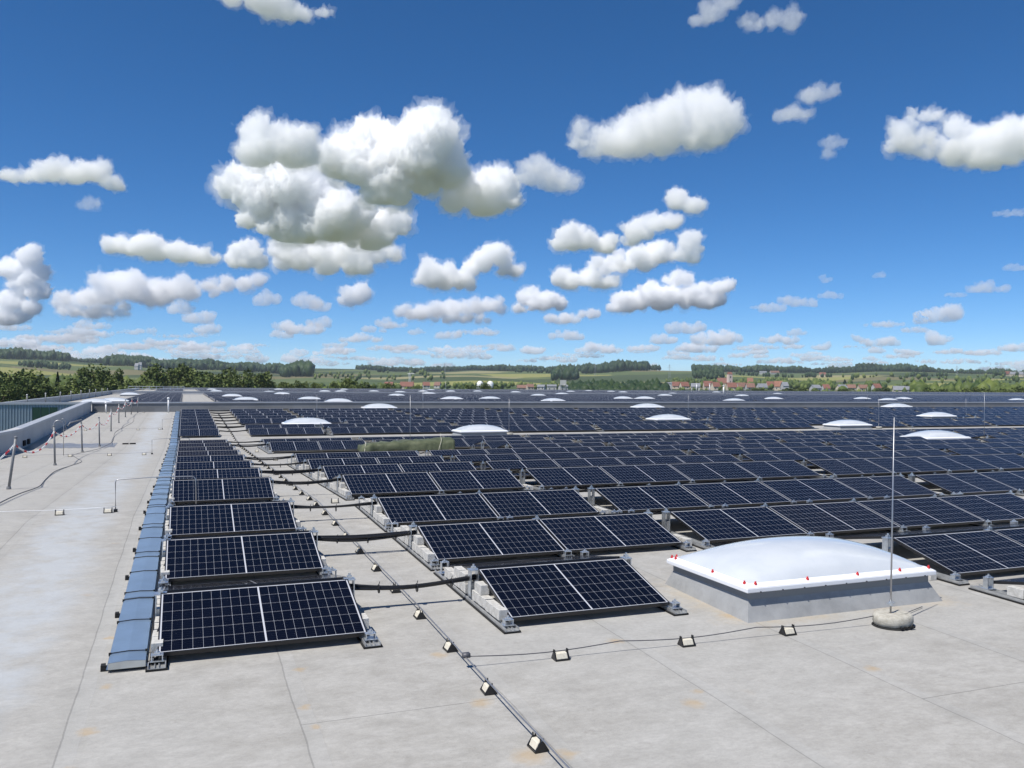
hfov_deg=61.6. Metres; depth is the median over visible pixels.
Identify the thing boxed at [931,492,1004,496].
solar panel
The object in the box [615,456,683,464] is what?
solar panel
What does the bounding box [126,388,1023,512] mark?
distant solar panels
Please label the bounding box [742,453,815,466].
solar panel
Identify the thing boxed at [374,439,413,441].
solar panel
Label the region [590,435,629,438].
solar panel
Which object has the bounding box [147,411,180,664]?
cable conduit
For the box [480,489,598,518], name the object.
solar panel
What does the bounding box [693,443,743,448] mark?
solar panel
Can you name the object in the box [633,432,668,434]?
solar panel
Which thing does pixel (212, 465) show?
solar panel
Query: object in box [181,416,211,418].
solar panel
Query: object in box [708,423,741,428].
solar panel
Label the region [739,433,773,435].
solar panel
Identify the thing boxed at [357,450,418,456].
solar panel
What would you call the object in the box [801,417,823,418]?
solar panel
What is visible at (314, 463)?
solar panel
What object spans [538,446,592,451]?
solar panel
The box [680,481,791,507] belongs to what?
solar panel
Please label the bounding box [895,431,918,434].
solar panel
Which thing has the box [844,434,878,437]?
solar panel
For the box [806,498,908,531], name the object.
mounting rail
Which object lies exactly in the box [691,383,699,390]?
village house
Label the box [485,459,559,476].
solar panel
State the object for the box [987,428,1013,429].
solar panel
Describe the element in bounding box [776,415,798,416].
solar panel
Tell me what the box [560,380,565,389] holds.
silo tower
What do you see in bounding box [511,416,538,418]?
solar panel
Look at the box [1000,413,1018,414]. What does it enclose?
solar panel
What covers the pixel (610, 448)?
solar panel
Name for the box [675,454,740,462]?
solar panel
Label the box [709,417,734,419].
solar panel
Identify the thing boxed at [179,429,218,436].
solar panel
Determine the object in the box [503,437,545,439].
solar panel
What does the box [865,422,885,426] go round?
solar panel
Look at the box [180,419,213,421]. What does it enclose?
solar panel
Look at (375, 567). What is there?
conductor holder
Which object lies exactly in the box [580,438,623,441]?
solar panel
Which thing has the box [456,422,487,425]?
solar panel
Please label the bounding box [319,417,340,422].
solar panel
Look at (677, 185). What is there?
sky
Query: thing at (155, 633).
ballast block
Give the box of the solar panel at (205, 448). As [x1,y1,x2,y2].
[177,446,233,450]
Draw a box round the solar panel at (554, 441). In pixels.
[528,439,573,442]
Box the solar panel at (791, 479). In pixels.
[759,477,827,480]
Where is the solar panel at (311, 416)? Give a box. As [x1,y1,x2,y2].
[303,415,331,417]
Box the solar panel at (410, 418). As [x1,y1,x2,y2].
[397,417,425,419]
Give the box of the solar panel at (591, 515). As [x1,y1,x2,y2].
[540,512,642,518]
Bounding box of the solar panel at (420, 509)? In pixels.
[377,493,498,524]
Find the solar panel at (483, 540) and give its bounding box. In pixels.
[417,519,564,561]
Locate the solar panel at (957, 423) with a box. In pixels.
[943,421,972,425]
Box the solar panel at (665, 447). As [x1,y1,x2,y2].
[647,444,699,454]
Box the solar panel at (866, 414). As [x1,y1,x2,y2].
[856,414,876,415]
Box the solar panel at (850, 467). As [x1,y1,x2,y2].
[807,458,891,475]
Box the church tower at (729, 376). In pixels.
[727,372,732,382]
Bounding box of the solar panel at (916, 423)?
[901,421,931,426]
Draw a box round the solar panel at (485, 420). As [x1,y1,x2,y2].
[471,419,500,421]
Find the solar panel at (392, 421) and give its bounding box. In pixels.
[377,420,408,422]
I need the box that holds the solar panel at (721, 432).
[705,432,738,433]
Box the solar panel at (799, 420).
[783,419,813,424]
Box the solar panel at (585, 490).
[579,484,674,491]
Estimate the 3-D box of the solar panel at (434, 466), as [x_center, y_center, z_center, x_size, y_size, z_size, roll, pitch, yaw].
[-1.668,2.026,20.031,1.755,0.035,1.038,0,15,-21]
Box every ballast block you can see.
[151,637,162,652]
[152,630,157,636]
[154,623,158,629]
[161,569,169,578]
[165,528,171,534]
[320,556,325,565]
[339,482,344,487]
[344,490,349,496]
[361,613,368,628]
[374,505,381,512]
[375,513,382,520]
[378,515,385,522]
[381,517,389,524]
[400,525,408,530]
[404,536,408,544]
[412,542,416,551]
[414,535,423,544]
[416,545,426,554]
[420,548,429,557]
[424,551,434,561]
[445,567,453,578]
[449,571,453,578]
[454,566,466,577]
[459,570,472,583]
[460,582,467,592]
[472,590,479,602]
[475,581,488,594]
[478,595,493,608]
[485,600,499,614]
[492,605,507,620]
[598,508,608,513]
[679,537,691,545]
[928,572,936,579]
[1007,586,1023,598]
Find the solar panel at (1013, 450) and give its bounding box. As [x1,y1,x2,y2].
[992,447,1023,453]
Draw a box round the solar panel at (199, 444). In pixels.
[178,442,229,446]
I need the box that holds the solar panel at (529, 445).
[509,443,559,447]
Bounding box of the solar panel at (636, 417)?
[615,415,643,420]
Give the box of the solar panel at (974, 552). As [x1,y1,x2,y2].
[893,530,1023,575]
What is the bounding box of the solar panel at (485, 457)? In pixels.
[454,453,520,468]
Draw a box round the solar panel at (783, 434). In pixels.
[770,433,804,435]
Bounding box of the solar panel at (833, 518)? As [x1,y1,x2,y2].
[768,501,900,535]
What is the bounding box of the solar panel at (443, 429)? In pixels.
[431,426,461,432]
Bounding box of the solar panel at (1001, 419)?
[991,418,1011,419]
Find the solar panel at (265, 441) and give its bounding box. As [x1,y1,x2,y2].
[263,438,308,447]
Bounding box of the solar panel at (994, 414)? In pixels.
[985,413,1002,415]
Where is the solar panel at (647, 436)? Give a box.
[628,435,666,437]
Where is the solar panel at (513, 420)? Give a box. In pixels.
[499,419,528,421]
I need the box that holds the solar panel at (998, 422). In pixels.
[985,420,1014,425]
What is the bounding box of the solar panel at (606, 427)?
[596,424,630,430]
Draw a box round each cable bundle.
[162,574,344,592]
[210,412,231,413]
[212,417,235,418]
[214,419,238,421]
[217,426,244,427]
[219,430,247,431]
[227,440,262,442]
[230,443,268,446]
[245,456,293,459]
[251,461,306,466]
[260,469,321,474]
[271,478,340,485]
[291,501,375,510]
[314,530,415,542]
[350,574,475,592]
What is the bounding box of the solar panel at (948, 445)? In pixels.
[925,443,972,454]
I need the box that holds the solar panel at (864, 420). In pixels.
[847,419,869,421]
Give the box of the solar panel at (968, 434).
[958,433,980,438]
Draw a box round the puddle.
[27,443,116,448]
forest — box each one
[0,346,315,376]
[355,359,660,380]
[691,362,1023,378]
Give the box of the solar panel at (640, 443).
[611,441,658,449]
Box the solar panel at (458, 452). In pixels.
[429,449,487,461]
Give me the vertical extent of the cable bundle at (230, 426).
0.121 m
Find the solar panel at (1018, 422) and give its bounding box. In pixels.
[1003,420,1023,424]
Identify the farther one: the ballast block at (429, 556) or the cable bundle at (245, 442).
the cable bundle at (245, 442)
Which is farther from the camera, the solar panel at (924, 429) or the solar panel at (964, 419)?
the solar panel at (964, 419)
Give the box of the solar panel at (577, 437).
[552,436,592,438]
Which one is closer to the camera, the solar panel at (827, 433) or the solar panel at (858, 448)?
the solar panel at (858, 448)
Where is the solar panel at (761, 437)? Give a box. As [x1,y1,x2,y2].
[741,436,780,438]
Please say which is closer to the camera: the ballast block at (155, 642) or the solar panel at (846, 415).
the ballast block at (155, 642)
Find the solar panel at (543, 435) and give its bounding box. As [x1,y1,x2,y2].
[528,434,565,436]
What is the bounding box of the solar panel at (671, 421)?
[655,420,681,423]
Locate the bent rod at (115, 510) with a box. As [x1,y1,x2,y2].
[114,476,196,511]
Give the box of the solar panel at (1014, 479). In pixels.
[977,470,1023,491]
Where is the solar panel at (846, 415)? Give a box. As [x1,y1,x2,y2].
[837,414,858,416]
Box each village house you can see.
[134,363,139,369]
[400,382,413,388]
[422,382,429,388]
[433,382,441,387]
[517,385,526,389]
[526,384,533,389]
[537,385,545,389]
[547,384,556,389]
[558,385,567,389]
[672,382,679,388]
[679,382,688,388]
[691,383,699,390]
[702,381,712,389]
[710,382,720,389]
[717,378,726,386]
[726,382,736,389]
[737,382,745,389]
[744,383,754,390]
[756,383,767,388]
[766,381,773,388]
[774,381,782,390]
[780,382,788,389]
[809,385,821,390]
[821,384,830,389]
[835,384,847,390]
[847,384,855,389]
[856,385,867,390]
[871,384,881,391]
[892,386,906,391]
[1009,372,1023,376]
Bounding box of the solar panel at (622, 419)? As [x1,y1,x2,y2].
[609,418,636,420]
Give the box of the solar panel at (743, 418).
[731,417,756,419]
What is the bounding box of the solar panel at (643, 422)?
[629,421,657,423]
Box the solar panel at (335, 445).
[318,440,364,450]
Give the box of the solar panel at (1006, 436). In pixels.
[989,435,1023,437]
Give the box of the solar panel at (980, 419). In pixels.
[972,418,992,420]
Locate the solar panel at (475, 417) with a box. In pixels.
[459,416,485,418]
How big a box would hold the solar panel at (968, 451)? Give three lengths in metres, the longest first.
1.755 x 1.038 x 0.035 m
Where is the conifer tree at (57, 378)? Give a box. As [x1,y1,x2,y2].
[55,371,59,387]
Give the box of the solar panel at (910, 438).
[889,436,925,439]
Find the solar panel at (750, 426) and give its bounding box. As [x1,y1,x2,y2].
[733,423,765,428]
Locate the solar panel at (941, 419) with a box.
[930,418,954,420]
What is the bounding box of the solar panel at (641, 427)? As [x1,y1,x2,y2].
[623,424,658,429]
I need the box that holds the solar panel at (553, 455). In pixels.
[515,452,578,459]
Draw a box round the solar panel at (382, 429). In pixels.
[364,426,401,433]
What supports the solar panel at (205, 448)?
on the mounting rail
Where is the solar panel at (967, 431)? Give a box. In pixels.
[956,430,983,432]
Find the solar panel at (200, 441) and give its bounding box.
[178,440,226,442]
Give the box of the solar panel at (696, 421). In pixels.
[684,420,711,422]
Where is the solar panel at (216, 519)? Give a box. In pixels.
[168,501,296,537]
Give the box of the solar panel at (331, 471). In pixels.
[322,464,402,482]
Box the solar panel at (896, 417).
[883,416,904,418]
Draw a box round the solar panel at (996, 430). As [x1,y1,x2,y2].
[982,430,1009,431]
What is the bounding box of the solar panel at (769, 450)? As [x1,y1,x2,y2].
[740,447,794,453]
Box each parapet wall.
[0,401,91,455]
[9,391,110,411]
[92,401,324,411]
[111,391,1023,395]
[112,388,138,390]
[145,387,1023,392]
[324,401,1023,407]
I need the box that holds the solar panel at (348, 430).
[329,427,367,433]
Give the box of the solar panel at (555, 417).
[541,416,567,418]
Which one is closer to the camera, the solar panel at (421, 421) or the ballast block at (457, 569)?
the ballast block at (457, 569)
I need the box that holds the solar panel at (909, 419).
[893,418,915,420]
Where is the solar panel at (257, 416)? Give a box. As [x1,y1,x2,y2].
[236,415,266,418]
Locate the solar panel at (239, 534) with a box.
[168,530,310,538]
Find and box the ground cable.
[0,414,135,502]
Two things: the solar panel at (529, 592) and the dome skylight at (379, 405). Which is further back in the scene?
the dome skylight at (379, 405)
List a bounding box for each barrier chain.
[0,445,14,459]
[16,431,53,452]
[55,425,80,436]
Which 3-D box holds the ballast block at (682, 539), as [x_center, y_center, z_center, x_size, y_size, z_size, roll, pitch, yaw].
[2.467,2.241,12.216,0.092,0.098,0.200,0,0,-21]
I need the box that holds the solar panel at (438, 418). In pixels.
[431,417,458,419]
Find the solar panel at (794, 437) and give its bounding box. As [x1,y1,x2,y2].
[777,435,813,438]
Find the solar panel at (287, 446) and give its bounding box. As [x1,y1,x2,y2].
[269,441,320,451]
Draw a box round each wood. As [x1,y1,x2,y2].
[10,368,1023,391]
[568,378,670,389]
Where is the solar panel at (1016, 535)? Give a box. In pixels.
[995,527,1023,545]
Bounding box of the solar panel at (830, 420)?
[826,419,846,421]
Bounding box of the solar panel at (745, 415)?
[734,415,757,416]
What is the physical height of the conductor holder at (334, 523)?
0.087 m
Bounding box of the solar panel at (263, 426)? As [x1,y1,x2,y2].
[245,424,280,431]
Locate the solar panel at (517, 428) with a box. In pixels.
[501,425,537,431]
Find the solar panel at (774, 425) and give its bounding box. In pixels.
[758,422,790,428]
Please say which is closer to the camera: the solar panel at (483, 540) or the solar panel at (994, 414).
the solar panel at (483, 540)
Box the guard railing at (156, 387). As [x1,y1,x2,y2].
[128,386,183,390]
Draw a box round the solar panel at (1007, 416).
[998,415,1018,417]
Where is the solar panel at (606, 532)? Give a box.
[538,513,682,552]
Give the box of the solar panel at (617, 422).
[603,421,631,423]
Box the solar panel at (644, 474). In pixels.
[599,464,689,484]
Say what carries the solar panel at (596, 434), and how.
on the roof at (940, 684)
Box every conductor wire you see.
[0,506,115,511]
[20,452,146,455]
[61,428,147,429]
[219,414,569,767]
[462,606,922,657]
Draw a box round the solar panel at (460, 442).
[453,438,468,447]
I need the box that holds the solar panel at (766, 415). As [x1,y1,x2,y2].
[756,415,777,416]
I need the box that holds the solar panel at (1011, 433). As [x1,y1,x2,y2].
[1002,432,1023,434]
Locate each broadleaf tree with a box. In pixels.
[0,370,42,387]
[0,382,29,401]
[4,374,42,399]
[12,368,49,383]
[22,381,66,398]
[54,376,96,389]
[56,382,85,394]
[65,378,112,393]
[75,363,117,389]
[92,368,124,389]
[97,379,145,390]
[118,379,150,389]
[126,381,161,389]
[138,363,172,385]
[167,362,194,387]
[171,382,191,387]
[179,368,218,387]
[189,374,234,387]
[206,367,242,387]
[220,373,253,387]
[242,368,276,387]
[262,382,289,387]
[281,380,305,387]
[302,381,321,387]
[329,381,341,387]
[340,376,357,388]
[355,381,375,388]
[376,382,396,388]
[406,385,425,388]
[460,384,478,388]
[479,382,498,388]
[750,387,766,390]
[779,387,806,390]
[837,388,856,390]
[870,387,891,391]
[919,387,947,391]
[958,386,994,391]
[978,387,1005,391]
[999,386,1023,391]
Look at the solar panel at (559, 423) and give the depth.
50.48 m
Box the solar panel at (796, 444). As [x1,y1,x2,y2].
[781,442,826,446]
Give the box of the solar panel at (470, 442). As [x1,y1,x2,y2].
[462,437,504,446]
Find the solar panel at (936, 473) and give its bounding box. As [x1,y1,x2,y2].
[904,472,969,477]
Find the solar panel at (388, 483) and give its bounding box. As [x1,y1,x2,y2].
[342,472,440,495]
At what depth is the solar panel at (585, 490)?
15.86 m
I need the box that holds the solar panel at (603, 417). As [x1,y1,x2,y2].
[591,416,616,417]
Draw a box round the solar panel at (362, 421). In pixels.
[347,420,378,422]
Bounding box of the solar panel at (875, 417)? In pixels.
[864,416,887,418]
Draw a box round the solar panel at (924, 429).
[913,429,939,430]
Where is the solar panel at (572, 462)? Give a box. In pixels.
[552,457,623,466]
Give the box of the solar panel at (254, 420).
[239,418,271,423]
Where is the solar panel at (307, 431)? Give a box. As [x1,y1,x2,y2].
[286,427,323,434]
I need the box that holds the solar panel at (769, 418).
[758,417,783,419]
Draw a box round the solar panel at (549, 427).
[532,425,567,430]
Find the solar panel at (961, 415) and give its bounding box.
[952,414,969,417]
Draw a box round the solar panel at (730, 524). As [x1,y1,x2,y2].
[670,506,806,542]
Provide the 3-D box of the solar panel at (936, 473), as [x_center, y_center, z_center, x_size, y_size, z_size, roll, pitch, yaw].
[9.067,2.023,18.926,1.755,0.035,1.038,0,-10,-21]
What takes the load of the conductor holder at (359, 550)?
on the roof at (940, 684)
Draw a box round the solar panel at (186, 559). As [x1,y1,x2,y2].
[164,531,323,581]
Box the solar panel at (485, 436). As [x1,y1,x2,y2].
[482,435,521,437]
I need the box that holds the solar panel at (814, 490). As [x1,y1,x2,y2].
[760,478,867,502]
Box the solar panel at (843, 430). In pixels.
[829,430,858,431]
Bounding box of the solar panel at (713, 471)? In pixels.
[668,462,757,481]
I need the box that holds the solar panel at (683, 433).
[673,432,706,434]
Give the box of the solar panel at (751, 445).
[739,443,785,447]
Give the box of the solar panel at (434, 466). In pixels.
[399,461,476,471]
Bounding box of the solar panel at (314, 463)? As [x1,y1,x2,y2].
[307,457,378,472]
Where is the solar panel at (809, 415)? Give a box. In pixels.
[796,414,817,416]
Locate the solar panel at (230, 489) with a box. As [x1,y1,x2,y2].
[172,477,274,503]
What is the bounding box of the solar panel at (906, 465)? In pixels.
[864,456,947,473]
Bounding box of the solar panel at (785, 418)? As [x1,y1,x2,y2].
[779,417,802,419]
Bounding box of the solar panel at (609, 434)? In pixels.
[600,433,634,435]
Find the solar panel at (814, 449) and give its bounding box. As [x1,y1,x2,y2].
[787,446,839,451]
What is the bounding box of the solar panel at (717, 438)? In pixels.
[697,437,738,439]
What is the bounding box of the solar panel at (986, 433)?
[971,432,1001,435]
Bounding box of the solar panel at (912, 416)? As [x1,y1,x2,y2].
[902,416,922,417]
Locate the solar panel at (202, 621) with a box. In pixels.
[157,579,366,656]
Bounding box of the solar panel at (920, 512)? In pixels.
[856,497,984,528]
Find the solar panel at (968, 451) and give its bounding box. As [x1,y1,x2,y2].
[947,448,1004,454]
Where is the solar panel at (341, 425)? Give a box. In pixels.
[322,423,355,426]
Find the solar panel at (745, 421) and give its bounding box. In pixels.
[732,420,759,422]
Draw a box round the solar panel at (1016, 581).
[994,577,1023,584]
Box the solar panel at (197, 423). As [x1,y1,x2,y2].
[180,422,214,424]
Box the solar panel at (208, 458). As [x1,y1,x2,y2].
[176,455,244,461]
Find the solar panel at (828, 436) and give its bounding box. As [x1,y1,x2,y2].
[810,435,846,437]
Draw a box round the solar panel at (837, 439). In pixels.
[819,438,859,445]
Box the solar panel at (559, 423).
[543,421,572,424]
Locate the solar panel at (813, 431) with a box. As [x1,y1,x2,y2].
[801,430,832,432]
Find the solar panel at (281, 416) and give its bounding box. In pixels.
[267,415,296,417]
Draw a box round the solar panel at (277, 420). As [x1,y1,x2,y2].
[271,418,294,423]
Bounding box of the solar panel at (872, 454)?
[845,450,903,457]
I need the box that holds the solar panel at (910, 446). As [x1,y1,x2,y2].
[883,444,933,449]
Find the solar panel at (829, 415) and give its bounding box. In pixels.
[818,414,841,416]
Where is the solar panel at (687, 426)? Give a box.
[678,423,710,429]
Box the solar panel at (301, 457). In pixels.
[295,452,358,465]
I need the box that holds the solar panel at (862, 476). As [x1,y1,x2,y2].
[833,475,891,477]
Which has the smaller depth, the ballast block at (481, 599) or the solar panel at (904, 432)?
the ballast block at (481, 599)
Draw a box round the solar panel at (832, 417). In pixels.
[821,417,843,418]
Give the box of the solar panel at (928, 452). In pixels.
[894,449,950,455]
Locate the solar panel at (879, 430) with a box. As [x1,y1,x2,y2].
[857,429,883,431]
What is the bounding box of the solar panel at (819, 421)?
[804,419,829,424]
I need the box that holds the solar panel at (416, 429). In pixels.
[398,426,435,432]
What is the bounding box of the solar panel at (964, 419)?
[953,418,974,420]
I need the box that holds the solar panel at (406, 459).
[376,455,444,463]
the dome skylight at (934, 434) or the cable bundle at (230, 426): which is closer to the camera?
the dome skylight at (934, 434)
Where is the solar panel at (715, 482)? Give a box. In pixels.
[682,480,754,483]
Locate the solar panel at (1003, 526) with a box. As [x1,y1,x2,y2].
[935,524,1023,529]
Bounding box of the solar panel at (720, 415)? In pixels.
[709,415,731,416]
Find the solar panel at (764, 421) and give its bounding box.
[756,420,780,422]
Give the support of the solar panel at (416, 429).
on the roof at (940, 684)
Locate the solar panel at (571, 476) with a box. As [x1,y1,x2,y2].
[525,466,617,487]
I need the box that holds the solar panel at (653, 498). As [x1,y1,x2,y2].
[595,484,708,512]
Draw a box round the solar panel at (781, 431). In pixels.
[766,431,797,432]
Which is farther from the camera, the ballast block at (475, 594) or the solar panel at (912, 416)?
the solar panel at (912, 416)
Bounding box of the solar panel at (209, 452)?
[177,450,238,455]
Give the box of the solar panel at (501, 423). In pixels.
[486,422,516,424]
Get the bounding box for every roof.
[0,412,1023,767]
[67,394,214,410]
[135,390,196,390]
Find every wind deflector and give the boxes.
[398,518,531,527]
[449,556,619,568]
[834,529,982,538]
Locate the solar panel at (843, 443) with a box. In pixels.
[828,441,885,449]
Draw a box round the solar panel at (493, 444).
[484,440,530,447]
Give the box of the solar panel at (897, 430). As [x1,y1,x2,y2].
[884,429,910,430]
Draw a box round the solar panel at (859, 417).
[845,416,867,418]
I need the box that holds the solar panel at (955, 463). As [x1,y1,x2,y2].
[919,455,999,471]
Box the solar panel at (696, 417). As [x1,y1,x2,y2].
[687,415,710,419]
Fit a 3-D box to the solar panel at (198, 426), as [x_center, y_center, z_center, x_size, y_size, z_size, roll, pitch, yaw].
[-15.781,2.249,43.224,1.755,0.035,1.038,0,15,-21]
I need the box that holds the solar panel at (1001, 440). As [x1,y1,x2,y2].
[981,438,1022,441]
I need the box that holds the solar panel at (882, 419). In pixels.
[871,419,893,420]
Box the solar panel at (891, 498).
[850,496,930,500]
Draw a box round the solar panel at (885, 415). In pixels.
[875,414,895,415]
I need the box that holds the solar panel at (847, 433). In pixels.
[838,432,870,434]
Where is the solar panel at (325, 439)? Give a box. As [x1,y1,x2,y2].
[308,437,351,440]
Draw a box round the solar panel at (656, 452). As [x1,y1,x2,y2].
[629,449,686,455]
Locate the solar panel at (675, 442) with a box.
[654,440,699,444]
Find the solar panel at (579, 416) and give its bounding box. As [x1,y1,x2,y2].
[567,416,591,417]
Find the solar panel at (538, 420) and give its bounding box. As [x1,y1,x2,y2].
[527,419,554,421]
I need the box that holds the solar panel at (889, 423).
[877,421,907,426]
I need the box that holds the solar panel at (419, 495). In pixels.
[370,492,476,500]
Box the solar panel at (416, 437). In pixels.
[403,436,442,438]
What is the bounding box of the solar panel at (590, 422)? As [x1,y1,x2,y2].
[576,421,605,424]
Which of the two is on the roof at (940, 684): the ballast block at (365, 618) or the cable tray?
the cable tray
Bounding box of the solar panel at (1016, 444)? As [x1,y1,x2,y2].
[1000,442,1023,446]
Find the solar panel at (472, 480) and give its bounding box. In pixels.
[428,469,524,491]
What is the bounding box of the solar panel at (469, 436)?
[443,435,483,437]
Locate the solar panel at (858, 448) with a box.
[832,445,883,450]
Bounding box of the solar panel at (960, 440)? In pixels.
[941,439,982,442]
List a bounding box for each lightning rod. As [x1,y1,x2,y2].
[871,417,914,629]
[984,392,984,435]
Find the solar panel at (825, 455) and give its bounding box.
[796,451,857,458]
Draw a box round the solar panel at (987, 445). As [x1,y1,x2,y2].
[963,442,1010,447]
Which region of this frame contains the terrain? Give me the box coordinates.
[0,358,1023,390]
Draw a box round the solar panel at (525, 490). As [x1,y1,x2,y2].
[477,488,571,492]
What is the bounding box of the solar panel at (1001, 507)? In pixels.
[939,493,1023,522]
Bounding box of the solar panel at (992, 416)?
[977,415,998,417]
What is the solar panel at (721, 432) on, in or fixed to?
on the roof at (940, 684)
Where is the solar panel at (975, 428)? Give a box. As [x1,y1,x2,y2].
[962,428,989,429]
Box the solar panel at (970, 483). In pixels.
[915,472,1016,494]
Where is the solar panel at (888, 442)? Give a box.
[868,440,910,449]
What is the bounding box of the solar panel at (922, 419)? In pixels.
[913,418,934,420]
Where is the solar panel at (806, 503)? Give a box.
[762,500,849,505]
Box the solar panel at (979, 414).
[969,413,986,415]
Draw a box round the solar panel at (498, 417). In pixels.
[484,416,512,418]
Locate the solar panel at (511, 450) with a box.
[484,448,541,453]
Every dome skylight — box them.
[81,399,111,405]
[105,398,128,401]
[120,392,138,396]
[223,394,242,396]
[233,397,257,400]
[281,418,331,426]
[299,397,319,398]
[326,398,352,401]
[361,403,396,407]
[441,396,461,398]
[452,425,507,434]
[479,396,500,398]
[541,398,564,400]
[614,396,633,398]
[631,403,664,407]
[634,396,654,398]
[646,414,690,420]
[665,536,941,622]
[722,398,744,400]
[764,397,781,398]
[822,420,872,429]
[881,403,912,406]
[899,430,970,438]
[916,412,956,417]
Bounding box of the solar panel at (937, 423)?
[922,421,952,425]
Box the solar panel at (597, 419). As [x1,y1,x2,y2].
[584,418,611,420]
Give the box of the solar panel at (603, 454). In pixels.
[573,451,633,457]
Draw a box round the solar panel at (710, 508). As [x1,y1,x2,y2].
[653,505,761,513]
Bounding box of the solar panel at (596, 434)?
[564,433,601,435]
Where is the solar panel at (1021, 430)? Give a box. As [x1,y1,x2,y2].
[1008,429,1023,431]
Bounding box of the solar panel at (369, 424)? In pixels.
[355,423,388,426]
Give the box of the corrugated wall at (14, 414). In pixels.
[0,402,91,430]
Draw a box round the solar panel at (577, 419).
[558,418,585,421]
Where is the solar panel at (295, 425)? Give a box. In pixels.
[280,424,314,427]
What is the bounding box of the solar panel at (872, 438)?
[855,437,892,440]
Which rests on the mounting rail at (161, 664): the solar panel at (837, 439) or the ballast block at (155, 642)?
the ballast block at (155, 642)
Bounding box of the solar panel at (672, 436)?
[664,434,700,437]
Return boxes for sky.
[0,0,1023,371]
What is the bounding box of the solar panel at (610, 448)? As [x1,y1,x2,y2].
[589,445,641,450]
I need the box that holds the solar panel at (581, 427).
[561,424,596,430]
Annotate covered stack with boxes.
[357,433,454,451]
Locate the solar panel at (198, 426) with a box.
[180,425,216,428]
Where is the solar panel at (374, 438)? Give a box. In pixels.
[361,436,403,439]
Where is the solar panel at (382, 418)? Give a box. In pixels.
[368,417,397,419]
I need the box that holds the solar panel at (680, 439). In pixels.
[660,437,700,440]
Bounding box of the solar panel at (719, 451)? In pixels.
[691,448,750,460]
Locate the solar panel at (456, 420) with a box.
[443,419,472,422]
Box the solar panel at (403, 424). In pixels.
[387,423,420,425]
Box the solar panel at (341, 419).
[338,417,368,422]
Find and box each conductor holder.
[55,509,64,515]
[103,508,112,512]
[331,519,339,525]
[355,545,363,553]
[371,562,381,571]
[390,582,400,592]
[413,607,425,619]
[442,638,457,652]
[480,678,496,695]
[527,732,548,753]
[551,648,569,661]
[677,635,695,646]
[779,624,796,635]
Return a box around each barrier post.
[6,436,17,488]
[53,425,56,464]
[67,419,83,451]
[98,417,100,445]
[110,408,111,430]
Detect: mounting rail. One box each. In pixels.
[145,579,168,671]
[159,533,172,585]
[165,503,174,537]
[257,439,264,449]
[262,442,272,453]
[269,477,279,500]
[281,498,302,530]
[286,453,297,469]
[296,459,310,477]
[299,526,333,574]
[309,466,329,487]
[323,426,333,435]
[326,474,354,500]
[327,567,382,648]
[355,494,393,531]
[386,521,443,570]
[431,489,445,493]
[433,559,520,633]
[459,490,503,519]
[470,441,483,448]
[506,515,573,556]
[508,469,530,490]
[519,468,543,489]
[550,486,605,514]
[563,485,622,513]
[580,549,688,615]
[604,482,623,486]
[611,509,696,551]
[628,508,714,549]
[648,481,713,508]
[674,479,695,483]
[722,503,813,535]
[794,475,872,499]
[801,460,836,477]
[803,474,826,477]
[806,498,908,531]
[825,531,969,585]
[872,472,956,495]
[884,494,991,525]
[922,525,995,530]
[935,470,1023,495]
[968,574,1023,604]
[1010,519,1017,523]
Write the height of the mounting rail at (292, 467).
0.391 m
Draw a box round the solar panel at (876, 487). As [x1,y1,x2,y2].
[835,475,938,498]
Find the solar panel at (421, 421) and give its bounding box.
[408,419,437,422]
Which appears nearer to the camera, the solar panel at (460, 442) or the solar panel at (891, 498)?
the solar panel at (891, 498)
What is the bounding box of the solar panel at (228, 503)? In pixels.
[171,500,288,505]
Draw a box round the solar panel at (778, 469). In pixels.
[734,460,821,478]
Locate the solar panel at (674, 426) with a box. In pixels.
[651,423,684,429]
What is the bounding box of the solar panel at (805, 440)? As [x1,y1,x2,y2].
[782,438,832,445]
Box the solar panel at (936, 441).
[904,439,946,443]
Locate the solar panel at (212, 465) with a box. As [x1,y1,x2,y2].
[175,460,251,469]
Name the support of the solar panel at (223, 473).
on the mounting rail
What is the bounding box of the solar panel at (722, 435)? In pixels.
[705,434,740,436]
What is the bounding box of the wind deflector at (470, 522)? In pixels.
[398,518,531,527]
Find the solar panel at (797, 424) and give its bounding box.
[782,422,813,427]
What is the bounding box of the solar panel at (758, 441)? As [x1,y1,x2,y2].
[736,439,779,442]
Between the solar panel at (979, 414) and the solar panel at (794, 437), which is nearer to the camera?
the solar panel at (794, 437)
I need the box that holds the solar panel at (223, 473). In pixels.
[174,468,260,479]
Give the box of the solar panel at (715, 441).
[697,440,739,443]
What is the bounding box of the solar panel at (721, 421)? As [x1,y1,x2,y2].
[708,420,735,422]
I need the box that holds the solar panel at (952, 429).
[940,428,964,430]
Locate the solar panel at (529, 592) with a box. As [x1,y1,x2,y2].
[478,558,669,620]
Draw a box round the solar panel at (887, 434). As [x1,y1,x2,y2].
[868,431,903,436]
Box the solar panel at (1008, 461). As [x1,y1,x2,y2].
[968,454,1023,469]
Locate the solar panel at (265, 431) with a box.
[248,428,286,435]
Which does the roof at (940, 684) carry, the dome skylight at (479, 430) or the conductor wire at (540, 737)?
the dome skylight at (479, 430)
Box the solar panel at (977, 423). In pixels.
[963,420,991,425]
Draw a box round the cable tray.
[100,411,179,671]
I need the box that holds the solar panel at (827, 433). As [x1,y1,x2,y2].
[803,432,835,434]
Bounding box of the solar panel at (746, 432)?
[737,431,767,433]
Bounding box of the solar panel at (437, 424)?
[419,422,451,425]
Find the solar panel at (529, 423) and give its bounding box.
[515,422,545,424]
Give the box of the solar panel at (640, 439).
[621,438,662,441]
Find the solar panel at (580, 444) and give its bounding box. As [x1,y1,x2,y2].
[556,442,604,446]
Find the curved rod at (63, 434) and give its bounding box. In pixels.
[52,420,63,455]

